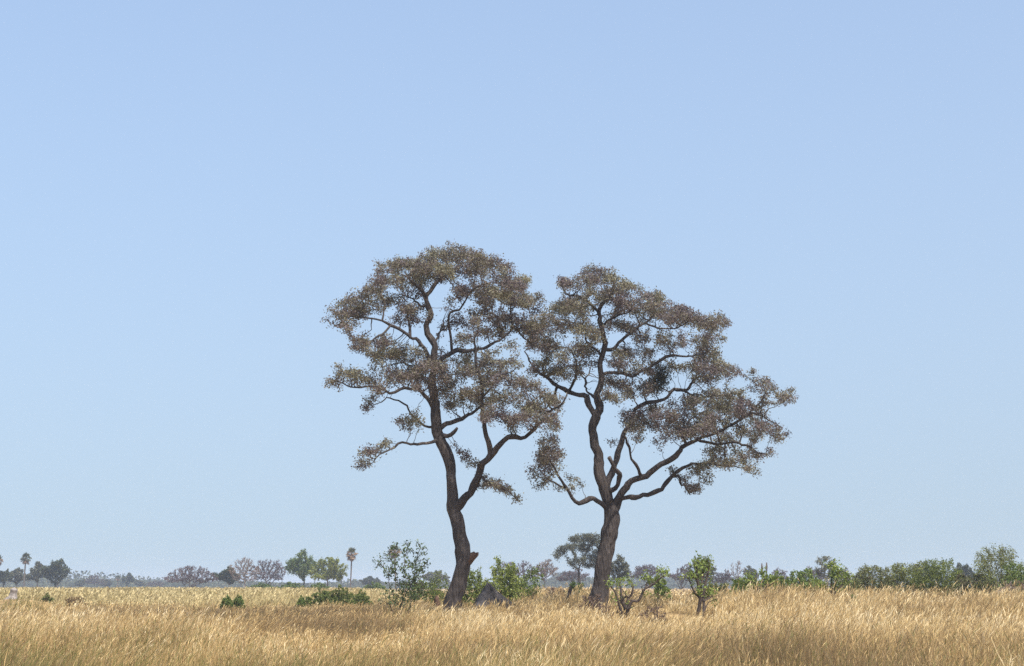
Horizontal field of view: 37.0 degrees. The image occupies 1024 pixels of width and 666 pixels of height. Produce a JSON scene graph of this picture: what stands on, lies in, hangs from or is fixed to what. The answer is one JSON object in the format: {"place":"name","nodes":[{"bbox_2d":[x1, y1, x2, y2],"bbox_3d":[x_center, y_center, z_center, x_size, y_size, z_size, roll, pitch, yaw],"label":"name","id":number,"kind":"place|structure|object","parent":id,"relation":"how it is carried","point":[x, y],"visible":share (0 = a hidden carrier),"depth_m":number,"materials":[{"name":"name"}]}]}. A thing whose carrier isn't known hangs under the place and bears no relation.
{"place":"outdoors","nodes":[
{"label":"outdoors","id":0,"kind":"place"},
{"bbox_2d":[0,577,1023,665],"bbox_3d":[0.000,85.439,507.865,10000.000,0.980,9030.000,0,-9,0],"label":"ground","id":1,"kind":"structure","parent":0,"point":[667,616],"depth_m":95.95,"materials":[{"name":"beige plant"}]},
{"bbox_2d":[0,568,12,586],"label":"tree","id":2,"kind":"object","parent":1,"relation":"on","point":[4,575],"visible":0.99,"depth_m":516.99,"materials":[{"name":"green plant"}]},
{"bbox_2d":[3,588,17,599],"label":"grey stump","id":3,"kind":"object","parent":1,"relation":"on","point":[13,592],"visible":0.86,"depth_m":99.44,"materials":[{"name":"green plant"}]},
{"bbox_2d":[9,567,26,586],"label":"tree","id":4,"kind":"object","parent":1,"relation":"on","point":[18,575],"visible":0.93,"depth_m":537.26,"materials":[{"name":"green plant"}]},
{"bbox_2d":[20,552,31,586],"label":"fan palm","id":5,"kind":"object","parent":1,"relation":"on","point":[25,560],"visible":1,"depth_m":493.89,"materials":[{"name":"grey plant"}]},
{"bbox_2d":[25,561,44,586],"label":"tree","id":6,"kind":"object","parent":1,"relation":"on","point":[36,574],"visible":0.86,"depth_m":512.94,"materials":[{"name":"green plant"}]},
{"bbox_2d":[41,591,53,603],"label":"bush","id":7,"kind":"object","parent":1,"relation":"on","point":[47,598],"visible":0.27,"depth_m":111.35,"materials":[{"name":"green plant"}]},
{"bbox_2d":[39,558,71,586],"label":"tree","id":8,"kind":"object","parent":1,"relation":"on","point":[56,569],"visible":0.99,"depth_m":502.67,"materials":[{"name":"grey plant"}]},
{"bbox_2d":[63,596,87,606],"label":"bush","id":9,"kind":"object","parent":1,"relation":"on","point":[71,600],"visible":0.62,"depth_m":114.12,"materials":[{"name":"brown plant"}]},
{"bbox_2d":[74,579,85,586],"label":"tree","id":10,"kind":"object","parent":1,"relation":"on","point":[80,583],"visible":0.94,"depth_m":867.61,"materials":[{"name":"grey plant"}]},
{"bbox_2d":[85,575,104,587],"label":"bare tree","id":11,"kind":"object","parent":1,"relation":"on","point":[91,581],"visible":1,"depth_m":847.61,"materials":[{"name":"grey plant"}]},
{"bbox_2d":[99,579,112,586],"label":"tree","id":12,"kind":"object","parent":1,"relation":"on","point":[107,582],"visible":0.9,"depth_m":886.17,"materials":[{"name":"grey plant"}]},
{"bbox_2d":[121,572,134,585],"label":"tree","id":13,"kind":"object","parent":1,"relation":"on","point":[129,578],"visible":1,"depth_m":838.98,"materials":[{"name":"grey plant"}]},
{"bbox_2d":[135,580,146,586],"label":"tree","id":14,"kind":"object","parent":1,"relation":"on","point":[139,583],"visible":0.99,"depth_m":885.97,"materials":[{"name":"grey plant"}]},
{"bbox_2d":[146,581,163,586],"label":"bare tree","id":15,"kind":"object","parent":1,"relation":"on","point":[150,583],"visible":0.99,"depth_m":847.65,"materials":[{"name":"grey plant"}]},
{"bbox_2d":[162,565,217,586],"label":"bare tree","id":16,"kind":"object","parent":1,"relation":"on","point":[189,575],"visible":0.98,"depth_m":414.65,"materials":[{"name":"grey plant"}]},
{"bbox_2d":[0,586,404,608],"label":"reed belt","id":17,"kind":"object","parent":1,"relation":"on","point":[256,596],"visible":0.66,"depth_m":127.17,"materials":[{"name":"beige plant"}]},
{"bbox_2d":[211,566,240,586],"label":"tree","id":18,"kind":"object","parent":1,"relation":"on","point":[224,575],"visible":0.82,"depth_m":443.83,"materials":[{"name":"green plant"}]},
{"bbox_2d":[219,594,234,609],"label":"bush","id":19,"kind":"object","parent":1,"relation":"on","point":[227,600],"visible":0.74,"depth_m":111.02,"materials":[{"name":"green plant"}]},
{"bbox_2d":[233,594,245,609],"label":"bush","id":20,"kind":"object","parent":1,"relation":"on","point":[239,600],"visible":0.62,"depth_m":111.64,"materials":[{"name":"green plant"}]},
{"bbox_2d":[229,556,260,587],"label":"bare tree","id":21,"kind":"object","parent":1,"relation":"on","point":[245,577],"visible":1,"depth_m":400.06,"materials":[{"name":"grey plant"}]},
{"bbox_2d":[246,582,273,587],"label":"bush","id":22,"kind":"object","parent":1,"relation":"on","point":[262,585],"visible":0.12,"depth_m":336.02,"materials":[{"name":"green plant"}]},
{"bbox_2d":[249,559,286,584],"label":"bare tree","id":23,"kind":"object","parent":1,"relation":"on","point":[269,574],"visible":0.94,"depth_m":409.62,"materials":[{"name":"grey plant"}]},
{"bbox_2d":[276,581,304,587],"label":"bush","id":24,"kind":"object","parent":1,"relation":"on","point":[290,584],"visible":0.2,"depth_m":324.84,"materials":[{"name":"green plant"}]},
{"bbox_2d":[295,595,305,607],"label":"bush","id":25,"kind":"object","parent":1,"relation":"on","point":[301,600],"visible":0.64,"depth_m":111.10,"materials":[{"name":"green plant"}]},
{"bbox_2d":[284,548,318,584],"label":"tree","id":26,"kind":"object","parent":1,"relation":"on","point":[299,567],"visible":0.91,"depth_m":393.43,"materials":[{"name":"green plant"}]},
{"bbox_2d":[307,582,329,588],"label":"bush","id":27,"kind":"object","parent":1,"relation":"on","point":[321,585],"visible":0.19,"depth_m":315.78,"materials":[{"name":"green plant"}]},
{"bbox_2d":[305,586,340,608],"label":"bush","id":28,"kind":"object","parent":1,"relation":"on","point":[324,596],"visible":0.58,"depth_m":111.90,"materials":[{"name":"green plant"}]},
{"bbox_2d":[308,557,348,585],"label":"tree","id":29,"kind":"object","parent":1,"relation":"on","point":[333,571],"visible":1,"depth_m":377.95,"materials":[{"name":"green plant"}]},
{"bbox_2d":[330,584,354,604],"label":"bush","id":30,"kind":"object","parent":1,"relation":"on","point":[338,596],"visible":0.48,"depth_m":112.72,"materials":[{"name":"green plant"}]},
{"bbox_2d":[346,547,358,587],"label":"fan palm","id":31,"kind":"object","parent":1,"relation":"on","point":[351,557],"visible":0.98,"depth_m":419.96,"materials":[{"name":"grey plant"}]},
{"bbox_2d":[348,589,373,605],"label":"bush","id":32,"kind":"object","parent":1,"relation":"on","point":[361,597],"visible":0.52,"depth_m":111.11,"materials":[{"name":"green plant"}]},
{"bbox_2d":[359,576,380,585],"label":"tree","id":33,"kind":"object","parent":1,"relation":"on","point":[368,580],"visible":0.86,"depth_m":689.52,"materials":[{"name":"grey plant"}]},
{"bbox_2d":[362,581,388,591],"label":"bush","id":34,"kind":"object","parent":1,"relation":"on","point":[376,585],"visible":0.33,"depth_m":295.94,"materials":[{"name":"green plant"}]},
{"bbox_2d":[388,545,400,591],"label":"fan palm","id":35,"kind":"object","parent":1,"relation":"on","point":[396,551],"visible":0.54,"depth_m":385.44,"materials":[{"name":"green plant"}]},
{"bbox_2d":[372,539,430,615],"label":"sapling","id":36,"kind":"object","parent":1,"relation":"on","point":[414,596],"visible":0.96,"depth_m":69.91,"materials":[{"name":"green plant"}]},
{"bbox_2d":[407,578,444,603],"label":"bush","id":37,"kind":"object","parent":1,"relation":"on","point":[430,586],"visible":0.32,"depth_m":98.61,"materials":[{"name":"green plant"}]},
{"bbox_2d":[422,570,449,588],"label":"tree","id":38,"kind":"object","parent":1,"relation":"on","point":[428,575],"visible":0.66,"depth_m":590.82,"materials":[{"name":"grey plant"}]},
{"bbox_2d":[434,595,441,614],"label":"tree stump","id":39,"kind":"object","parent":1,"relation":"on","point":[436,601],"visible":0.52,"depth_m":70.36,"materials":[{"name":"brown wood"}]},
{"bbox_2d":[428,569,448,604],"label":"bush","id":40,"kind":"object","parent":1,"relation":"on","point":[439,588],"visible":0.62,"depth_m":90.68,"materials":[{"name":"green plant"}]},
{"bbox_2d":[319,240,569,612],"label":"tree","id":41,"kind":"object","parent":1,"relation":"on","point":[426,267],"visible":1,"depth_m":73.70,"materials":[{"name":"brown plant"}]},
{"bbox_2d":[462,567,485,604],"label":"bush","id":42,"kind":"object","parent":1,"relation":"on","point":[470,595],"visible":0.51,"depth_m":94.53,"materials":[{"name":"green plant"}]},
{"bbox_2d":[470,583,511,612],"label":"termite mound","id":43,"kind":"object","parent":1,"relation":"on","point":[489,591],"visible":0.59,"depth_m":80.44,"materials":[{"name":"grey soil"}]},
{"bbox_2d":[481,555,526,600],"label":"bush","id":44,"kind":"object","parent":1,"relation":"on","point":[508,590],"visible":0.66,"depth_m":96.24,"materials":[{"name":"green plant"}]},
{"bbox_2d":[491,561,520,586],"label":"bare tree","id":45,"kind":"object","parent":1,"relation":"on","point":[519,573],"visible":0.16,"depth_m":425.16,"materials":[{"name":"grey plant"}]},
{"bbox_2d":[0,570,1015,588],"bbox_3d":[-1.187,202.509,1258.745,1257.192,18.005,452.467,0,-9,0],"label":"woodland","id":46,"kind":"object","parent":1,"relation":"on","point":[551,582],"visible":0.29,"depth_m":1072.32,"materials":[{"name":"green plant"}]},
{"bbox_2d":[508,574,531,597],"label":"bush","id":47,"kind":"object","parent":1,"relation":"on","point":[522,583],"visible":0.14,"depth_m":98.47,"materials":[{"name":"green plant"}]},
{"bbox_2d":[514,560,534,588],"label":"bare tree","id":48,"kind":"object","parent":1,"relation":"on","point":[523,571],"visible":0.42,"depth_m":433.54,"materials":[{"name":"grey plant"}]},
{"bbox_2d":[522,564,544,599],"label":"sapling","id":49,"kind":"object","parent":1,"relation":"on","point":[534,578],"visible":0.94,"depth_m":90.67,"materials":[{"name":"green plant"}]},
{"bbox_2d":[530,559,558,586],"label":"bare tree","id":50,"kind":"object","parent":1,"relation":"on","point":[545,570],"visible":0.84,"depth_m":393.72,"materials":[{"name":"grey plant"}]},
{"bbox_2d":[545,587,564,599],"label":"bush","id":51,"kind":"object","parent":1,"relation":"on","point":[549,593],"visible":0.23,"depth_m":88.55,"materials":[{"name":"brown plant"}]},
{"bbox_2d":[556,569,589,585],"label":"bare tree","id":52,"kind":"object","parent":1,"relation":"on","point":[564,576],"visible":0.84,"depth_m":422.64,"materials":[{"name":"grey plant"}]},
{"bbox_2d":[565,580,584,596],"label":"bush","id":53,"kind":"object","parent":1,"relation":"on","point":[572,584],"visible":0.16,"depth_m":106.18,"materials":[{"name":"green plant"}]},
{"bbox_2d":[551,531,600,589],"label":"tree","id":54,"kind":"object","parent":1,"relation":"on","point":[587,538],"visible":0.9,"depth_m":247.43,"materials":[{"name":"green plant"}]},
{"bbox_2d":[578,593,604,611],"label":"bush","id":55,"kind":"object","parent":1,"relation":"on","point":[592,602],"visible":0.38,"depth_m":72.82,"materials":[{"name":"brown plant"}]},
{"bbox_2d":[591,606,616,618],"bbox_3d":[3.520,10.961,58.871,1.011,1.021,0.866,6,-11,-33],"label":"bush","id":56,"kind":"object","parent":1,"relation":"on","point":[599,608],"visible":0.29,"depth_m":58.91,"materials":[{"name":"brown plant"}]},
{"bbox_2d":[610,554,631,588],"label":"tree","id":57,"kind":"object","parent":1,"relation":"on","point":[622,566],"visible":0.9,"depth_m":251.82,"materials":[{"name":"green plant"}]},
{"bbox_2d":[603,564,669,618],"bbox_3d":[4.882,10.413,61.106,2.818,2.382,1.615,2,-10,-13],"label":"shrub","id":58,"kind":"object","parent":1,"relation":"on","point":[627,607],"visible":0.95,"depth_m":60.99,"materials":[{"name":"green plant"}]},
{"bbox_2d":[629,564,665,588],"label":"bare tree","id":59,"kind":"object","parent":1,"relation":"on","point":[639,571],"visible":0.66,"depth_m":423.98,"materials":[{"name":"grey plant"}]},
{"bbox_2d":[639,606,667,625],"bbox_3d":[5.297,10.756,57.639,1.178,1.024,1.006,0,-9,0],"label":"bush","id":60,"kind":"object","parent":1,"relation":"on","point":[656,614],"visible":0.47,"depth_m":57.51,"materials":[{"name":"brown plant"}]},
{"bbox_2d":[522,263,797,609],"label":"tree","id":61,"kind":"object","parent":1,"relation":"on","point":[707,419],"visible":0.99,"depth_m":76.70,"materials":[{"name":"brown plant"}]},
{"bbox_2d":[649,574,672,602],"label":"bush","id":62,"kind":"object","parent":1,"relation":"on","point":[659,588],"visible":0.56,"depth_m":98.44,"materials":[{"name":"green plant"}]},
{"bbox_2d":[668,564,693,591],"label":"bare tree","id":63,"kind":"object","parent":1,"relation":"on","point":[676,576],"visible":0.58,"depth_m":345.23,"materials":[{"name":"grey plant"}]},
{"bbox_2d":[679,550,718,616],"bbox_3d":[7.734,10.368,63.158,1.340,2.770,2.084,-6,-11,33],"label":"shrub","id":64,"kind":"object","parent":1,"relation":"on","point":[701,594],"visible":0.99,"depth_m":63.07,"materials":[{"name":"green plant"}]},
{"bbox_2d":[685,557,716,588],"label":"tree","id":65,"kind":"object","parent":1,"relation":"on","point":[713,573],"visible":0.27,"depth_m":325.07,"materials":[{"name":"green plant"}]},
{"bbox_2d":[705,582,731,595],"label":"bush","id":66,"kind":"object","parent":1,"relation":"on","point":[715,585],"visible":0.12,"depth_m":118.24,"materials":[{"name":"green plant"}]},
{"bbox_2d":[712,569,732,584],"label":"bare tree","id":67,"kind":"object","parent":1,"relation":"on","point":[725,576],"visible":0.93,"depth_m":355.12,"materials":[{"name":"grey plant"}]},
{"bbox_2d":[728,560,745,580],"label":"bare tree","id":68,"kind":"object","parent":1,"relation":"on","point":[737,566],"visible":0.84,"depth_m":385.84,"materials":[{"name":"grey plant"}]},
{"bbox_2d":[729,578,763,594],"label":"bush","id":69,"kind":"object","parent":1,"relation":"on","point":[734,582],"visible":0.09,"depth_m":115.82,"materials":[{"name":"green plant"}]},
{"bbox_2d":[742,565,758,578],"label":"tree","id":70,"kind":"object","parent":1,"relation":"on","point":[750,569],"visible":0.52,"depth_m":444.39,"materials":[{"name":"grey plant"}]},
{"bbox_2d":[732,566,782,597],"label":"shrub","id":71,"kind":"object","parent":1,"relation":"on","point":[749,579],"visible":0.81,"depth_m":77.08,"materials":[{"name":"green plant"}]},
{"bbox_2d":[761,579,785,593],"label":"bush","id":72,"kind":"object","parent":1,"relation":"on","point":[773,585],"visible":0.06,"depth_m":117.91,"materials":[{"name":"green plant"}]},
{"bbox_2d":[772,568,789,579],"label":"bare tree","id":73,"kind":"object","parent":1,"relation":"on","point":[783,572],"visible":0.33,"depth_m":443.87,"materials":[{"name":"grey plant"}]},
{"bbox_2d":[772,576,794,593],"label":"bush","id":74,"kind":"object","parent":1,"relation":"on","point":[781,579],"visible":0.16,"depth_m":98.46,"materials":[{"name":"green plant"}]},
{"bbox_2d":[786,568,819,593],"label":"bush","id":75,"kind":"object","parent":1,"relation":"on","point":[801,577],"visible":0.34,"depth_m":102.67,"materials":[{"name":"green plant"}]},
{"bbox_2d":[805,565,827,580],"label":"bare tree","id":76,"kind":"object","parent":1,"relation":"on","point":[813,572],"visible":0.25,"depth_m":412.92,"materials":[{"name":"grey plant"}]},
{"bbox_2d":[814,554,836,587],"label":"tree","id":77,"kind":"object","parent":1,"relation":"on","point":[820,560],"visible":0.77,"depth_m":247.15,"materials":[{"name":"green plant"}]},
{"bbox_2d":[811,558,855,596],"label":"shrub","id":78,"kind":"object","parent":1,"relation":"on","point":[834,571],"visible":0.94,"depth_m":74.90,"materials":[{"name":"green plant"}]},
{"bbox_2d":[836,577,865,593],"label":"bush","id":79,"kind":"object","parent":1,"relation":"on","point":[856,587],"visible":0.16,"depth_m":104.37,"materials":[{"name":"green plant"}]},
{"bbox_2d":[849,563,898,595],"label":"bush","id":80,"kind":"object","parent":1,"relation":"on","point":[869,575],"visible":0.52,"depth_m":106.54,"materials":[{"name":"green plant"}]},
{"bbox_2d":[877,560,934,596],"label":"bush","id":81,"kind":"object","parent":1,"relation":"on","point":[904,576],"visible":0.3,"depth_m":109.94,"materials":[{"name":"green plant"}]},
{"bbox_2d":[911,561,937,578],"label":"tree","id":82,"kind":"object","parent":1,"relation":"on","point":[925,570],"visible":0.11,"depth_m":373.95,"materials":[{"name":"green plant"}]},
{"bbox_2d":[907,557,963,597],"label":"bush","id":83,"kind":"object","parent":1,"relation":"on","point":[935,575],"visible":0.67,"depth_m":106.15,"materials":[{"name":"green plant"}]},
{"bbox_2d":[951,563,975,579],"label":"tree","id":84,"kind":"object","parent":1,"relation":"on","point":[967,571],"visible":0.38,"depth_m":374.93,"materials":[{"name":"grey plant"}]},
{"bbox_2d":[946,572,993,596],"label":"bush","id":85,"kind":"object","parent":1,"relation":"on","point":[966,581],"visible":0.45,"depth_m":98.26,"materials":[{"name":"green plant"}]},
{"bbox_2d":[971,543,1023,595],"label":"bush","id":86,"kind":"object","parent":1,"relation":"on","point":[990,570],"visible":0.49,"depth_m":99.01,"materials":[{"name":"green plant"}]},
{"bbox_2d":[998,561,1023,596],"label":"bush","id":87,"kind":"object","parent":1,"relation":"on","point":[1016,573],"visible":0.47,"depth_m":95.78,"materials":[{"name":"green plant"}]},
{"bbox_2d":[1001,580,1023,593],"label":"bush","id":88,"kind":"object","parent":1,"relation":"on","point":[1012,586],"visible":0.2,"depth_m":90.63,"materials":[{"name":"green plant"}]},
{"bbox_2d":[0,0,1023,583],"label":"sky","id":89,"kind":"structure","parent":0,"point":[187,187],"materials":[{"name":"blue"}]},
{"bbox_2d":[566,585,571,601],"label":"tree stump","id":90,"kind":"object","parent":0,"point":[569,592],"visible":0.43,"depth_m":82.73,"materials":[{"name":"brown wood"}]}
]}

